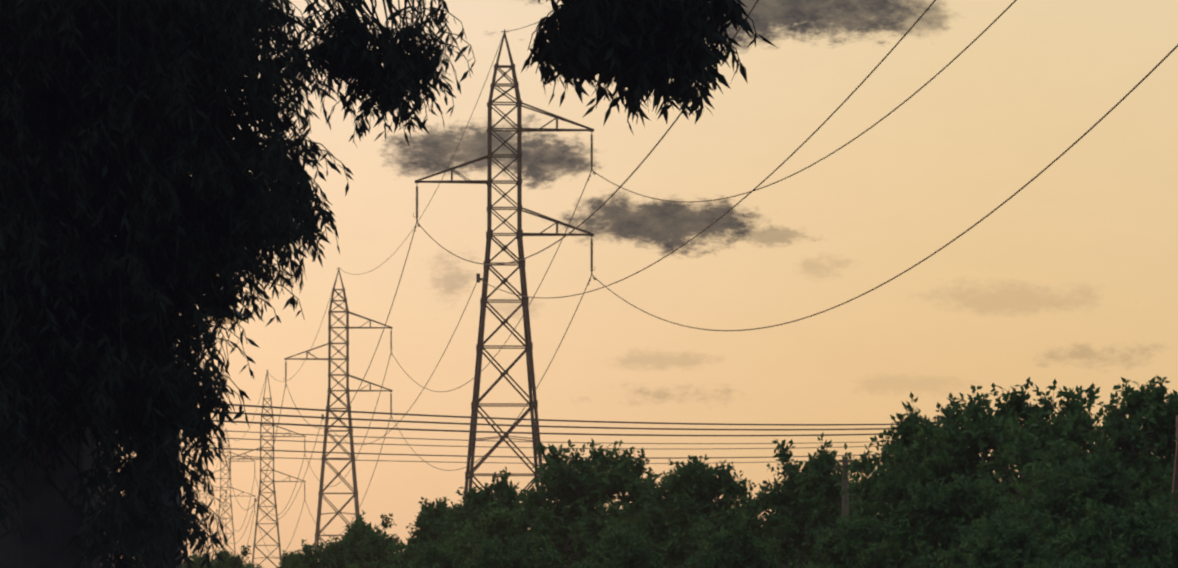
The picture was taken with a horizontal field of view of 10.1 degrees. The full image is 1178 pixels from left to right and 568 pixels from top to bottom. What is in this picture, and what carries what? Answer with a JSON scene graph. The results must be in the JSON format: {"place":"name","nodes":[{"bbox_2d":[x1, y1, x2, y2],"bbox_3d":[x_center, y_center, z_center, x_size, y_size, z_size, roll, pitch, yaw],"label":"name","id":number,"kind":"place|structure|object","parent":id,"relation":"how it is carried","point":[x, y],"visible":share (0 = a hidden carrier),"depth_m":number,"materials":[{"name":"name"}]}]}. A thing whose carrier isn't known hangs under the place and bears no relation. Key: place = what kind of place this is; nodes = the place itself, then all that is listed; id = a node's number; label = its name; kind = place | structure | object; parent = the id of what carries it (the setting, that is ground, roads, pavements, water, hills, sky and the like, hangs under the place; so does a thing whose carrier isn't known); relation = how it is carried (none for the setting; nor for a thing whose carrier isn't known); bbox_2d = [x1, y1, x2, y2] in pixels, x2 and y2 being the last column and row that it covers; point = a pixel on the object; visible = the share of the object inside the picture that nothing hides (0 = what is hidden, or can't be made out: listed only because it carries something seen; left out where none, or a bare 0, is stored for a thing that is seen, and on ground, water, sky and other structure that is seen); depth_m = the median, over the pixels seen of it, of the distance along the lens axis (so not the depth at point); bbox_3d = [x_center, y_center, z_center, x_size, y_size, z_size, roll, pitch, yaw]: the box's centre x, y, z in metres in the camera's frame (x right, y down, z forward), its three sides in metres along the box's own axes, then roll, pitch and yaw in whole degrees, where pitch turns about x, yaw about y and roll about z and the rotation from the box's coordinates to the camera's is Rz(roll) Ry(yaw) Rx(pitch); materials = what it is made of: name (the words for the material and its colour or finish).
{"place":"outdoors","nodes":[
{"label":"outdoors","id":0,"kind":"place"},
{"bbox_2d":[118,0,1177,567],"label":"sky","id":1,"kind":"structure","parent":0,"point":[1072,280],"materials":[{"name":"orange"}]},
{"label":"ground","id":2,"kind":"structure","parent":0,"visible":0},
{"bbox_2d":[98,431,115,567],"bbox_3d":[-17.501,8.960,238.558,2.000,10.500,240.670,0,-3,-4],"label":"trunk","id":3,"kind":"object","parent":2,"relation":"on","point":[104,503],"depth_m":119.04,"materials":[{"name":"brown wood"}]},
{"bbox_2d":[116,309,242,453],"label":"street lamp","id":4,"kind":"object","parent":2,"relation":"on","point":[228,321],"visible":0.15,"depth_m":150.80,"materials":[{"name":"grey"}]},
{"bbox_2d":[182,551,214,567],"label":"tree","id":5,"kind":"object","parent":2,"relation":"on","point":[197,560],"visible":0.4,"depth_m":347.70,"materials":[{"name":"green plant"}]},
{"bbox_2d":[183,473,226,554],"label":"tower","id":6,"kind":"structure","parent":2,"relation":"on","point":[206,504],"depth_m":1647.29,"materials":[{"name":"metal"}]},
{"bbox_2d":[196,428,255,561],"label":"tower","id":7,"kind":"structure","parent":2,"relation":"on","point":[229,487],"depth_m":1354.24,"materials":[{"name":"metal"}]},
{"bbox_2d":[197,541,254,567],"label":"tree","id":8,"kind":"object","parent":2,"relation":"on","point":[232,561],"visible":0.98,"depth_m":328.29,"materials":[{"name":"green plant"}]},
{"bbox_2d":[241,560,261,567],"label":"tree","id":9,"kind":"object","parent":2,"relation":"on","point":[257,565],"visible":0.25,"depth_m":797.64,"materials":[{"name":"green plant"}]},
{"bbox_2d":[228,370,305,566],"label":"tower","id":10,"kind":"structure","parent":2,"relation":"on","point":[273,481],"depth_m":1047.65,"materials":[{"name":"metal"}]},
{"bbox_2d":[243,550,318,567],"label":"tree","id":11,"kind":"object","parent":2,"relation":"on","point":[286,556],"visible":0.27,"depth_m":308.96,"materials":[{"name":"green plant"}]},
{"bbox_2d":[282,539,363,567],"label":"tree","id":12,"kind":"object","parent":2,"relation":"on","point":[306,558],"visible":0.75,"depth_m":298.30,"materials":[{"name":"green plant"}]},
{"bbox_2d":[284,267,392,563],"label":"tower","id":13,"kind":"structure","parent":2,"relation":"on","point":[330,359],"depth_m":749.34,"materials":[{"name":"metal"}]},
{"bbox_2d":[315,510,399,567],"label":"tree","id":14,"kind":"object","parent":2,"relation":"on","point":[356,530],"visible":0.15,"depth_m":299.23,"materials":[{"name":"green plant"}]},
{"bbox_2d":[0,0,775,567],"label":"eucalyptus","id":15,"kind":"object","parent":2,"relation":"on","point":[154,198],"visible":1,"depth_m":42.46,"materials":[{"name":"green plant"}]},
{"bbox_2d":[337,497,469,567],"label":"tree","id":16,"kind":"object","parent":2,"relation":"on","point":[427,517],"visible":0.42,"depth_m":281.01,"materials":[{"name":"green plant"}]},
{"bbox_2d":[407,537,465,567],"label":"tree","id":17,"kind":"object","parent":2,"relation":"on","point":[435,557],"visible":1,"depth_m":238.90,"materials":[{"name":"green plant"}]},
{"bbox_2d":[387,466,534,567],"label":"tree","id":18,"kind":"object","parent":2,"relation":"on","point":[504,494],"visible":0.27,"depth_m":261.86,"materials":[{"name":"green plant"}]},
{"bbox_2d":[413,29,594,501],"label":"tower","id":19,"kind":"structure","parent":2,"relation":"on","point":[532,409],"depth_m":450.65,"materials":[{"name":"metal"}]},
{"bbox_2d":[132,403,942,521],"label":"distribution line","id":20,"kind":"object","parent":2,"relation":"on","point":[845,509],"visible":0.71,"depth_m":328.99,"materials":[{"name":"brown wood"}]},
{"bbox_2d":[440,438,693,567],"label":"tree","id":21,"kind":"object","parent":2,"relation":"on","point":[580,492],"visible":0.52,"depth_m":248.91,"materials":[{"name":"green plant"}]},
{"bbox_2d":[596,454,768,567],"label":"tree","id":22,"kind":"object","parent":2,"relation":"on","point":[694,489],"visible":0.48,"depth_m":230.79,"materials":[{"name":"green plant"}]},
{"bbox_2d":[680,433,860,567],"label":"tree","id":23,"kind":"object","parent":2,"relation":"on","point":[807,498],"visible":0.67,"depth_m":222.04,"materials":[{"name":"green plant"}]},
{"bbox_2d":[796,481,875,555],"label":"tree","id":24,"kind":"object","parent":2,"relation":"on","point":[840,509],"depth_m":239.25,"materials":[{"name":"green plant"}]},
{"bbox_2d":[829,392,1004,567],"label":"tree","id":25,"kind":"object","parent":2,"relation":"on","point":[907,430],"visible":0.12,"depth_m":191.96,"materials":[{"name":"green plant"}]},
{"bbox_2d":[857,472,1041,567],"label":"tree","id":26,"kind":"object","parent":2,"relation":"on","point":[948,526],"visible":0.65,"depth_m":160.44,"materials":[{"name":"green plant"}]},
{"bbox_2d":[837,377,1106,551],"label":"tree","id":27,"kind":"object","parent":2,"relation":"on","point":[959,450],"visible":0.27,"depth_m":179.75,"materials":[{"name":"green plant"}]},
{"bbox_2d":[933,503,1068,567],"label":"tree","id":28,"kind":"object","parent":2,"relation":"on","point":[1006,544],"visible":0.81,"depth_m":130.07,"materials":[{"name":"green plant"}]},
{"bbox_2d":[950,432,1177,567],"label":"tree","id":29,"kind":"object","parent":2,"relation":"on","point":[1099,477],"visible":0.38,"depth_m":150.44,"materials":[{"name":"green plant"}]},
{"bbox_2d":[975,375,1177,525],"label":"tree","id":30,"kind":"object","parent":2,"relation":"on","point":[1150,412],"visible":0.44,"depth_m":172.06,"materials":[{"name":"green plant"}]},
{"bbox_2d":[1023,495,1177,567],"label":"tree","id":31,"kind":"object","parent":2,"relation":"on","point":[1144,536],"visible":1,"depth_m":119.62,"materials":[{"name":"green plant"}]},
{"bbox_2d":[1166,415,1177,565],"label":"tower","id":32,"kind":"structure","parent":2,"relation":"on","point":[1175,481],"depth_m":153.73,"materials":[{"name":"metal"}]},
{"bbox_2d":[187,0,1177,556],"bbox_3d":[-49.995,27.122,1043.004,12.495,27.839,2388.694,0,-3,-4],"label":"conductors","id":33,"kind":"object","parent":32,"relation":"attached to","point":[661,258],"visible":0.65,"depth_m":343.99,"materials":[{"name":"brown"}]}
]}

